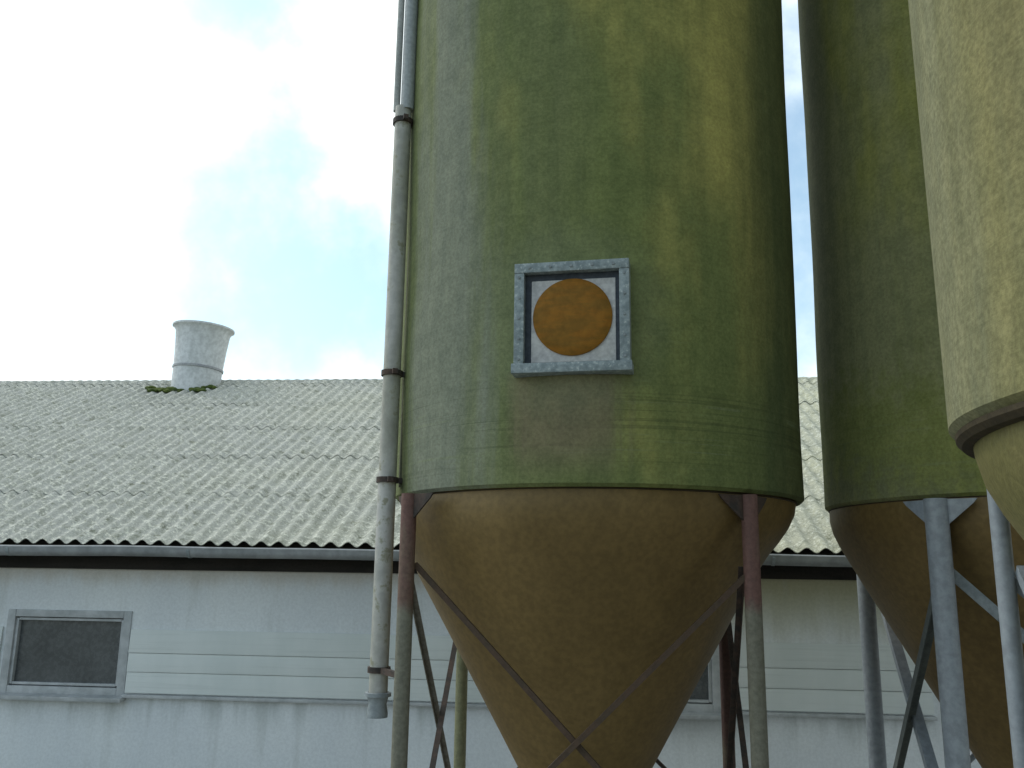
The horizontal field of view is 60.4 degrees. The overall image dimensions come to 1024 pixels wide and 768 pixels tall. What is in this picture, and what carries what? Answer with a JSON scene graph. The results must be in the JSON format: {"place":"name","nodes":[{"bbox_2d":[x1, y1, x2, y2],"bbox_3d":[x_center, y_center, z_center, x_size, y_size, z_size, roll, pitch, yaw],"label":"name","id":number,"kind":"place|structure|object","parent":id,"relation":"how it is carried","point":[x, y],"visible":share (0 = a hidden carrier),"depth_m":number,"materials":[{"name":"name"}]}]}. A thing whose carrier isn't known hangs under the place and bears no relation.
{"place":"outdoors","nodes":[
{"label":"outdoors","id":0,"kind":"place"},
{"bbox_2d":[0,0,816,380],"label":"sky","id":1,"kind":"structure","parent":0,"point":[228,163],"materials":[{"name":"white"}]},
{"bbox_2d":[365,0,803,767],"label":"feed silo","id":2,"kind":"object","parent":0,"point":[589,478],"visible":1,"depth_m":4.79,"materials":[{"name":"metal"}]},
{"bbox_2d":[798,0,1023,767],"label":"feed silo","id":3,"kind":"object","parent":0,"point":[905,499],"visible":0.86,"depth_m":5.20,"materials":[{"name":"metal"}]},
{"bbox_2d":[908,0,1023,767],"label":"feed silo","id":4,"kind":"object","parent":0,"point":[968,57],"visible":1,"depth_m":2.36,"materials":[{"name":"metal"}]},
{"label":"ground","id":5,"kind":"structure","parent":0,"visible":0},
{"bbox_2d":[0,320,981,767],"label":"barn","id":6,"kind":"structure","parent":5,"relation":"on","point":[186,558],"depth_m":9.03,"materials":[{"name":"white painted render"},{"name":"corrugated fibre cement"},{"name":"grey zinc"}]},
{"bbox_2d":[0,609,132,702],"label":"window","id":7,"kind":"structure","parent":6,"relation":"in","point":[84,653],"depth_m":9.16,"materials":[{"name":"grey glass"}]},
{"bbox_2d":[679,645,720,719],"bbox_3d":[1.336,2.772,8.574,1.415,0.888,0.206,0,-12,5],"label":"window","id":8,"kind":"structure","parent":6,"relation":"in","point":[707,690],"depth_m":8.50,"materials":[{"name":"grey paint"}]}
]}

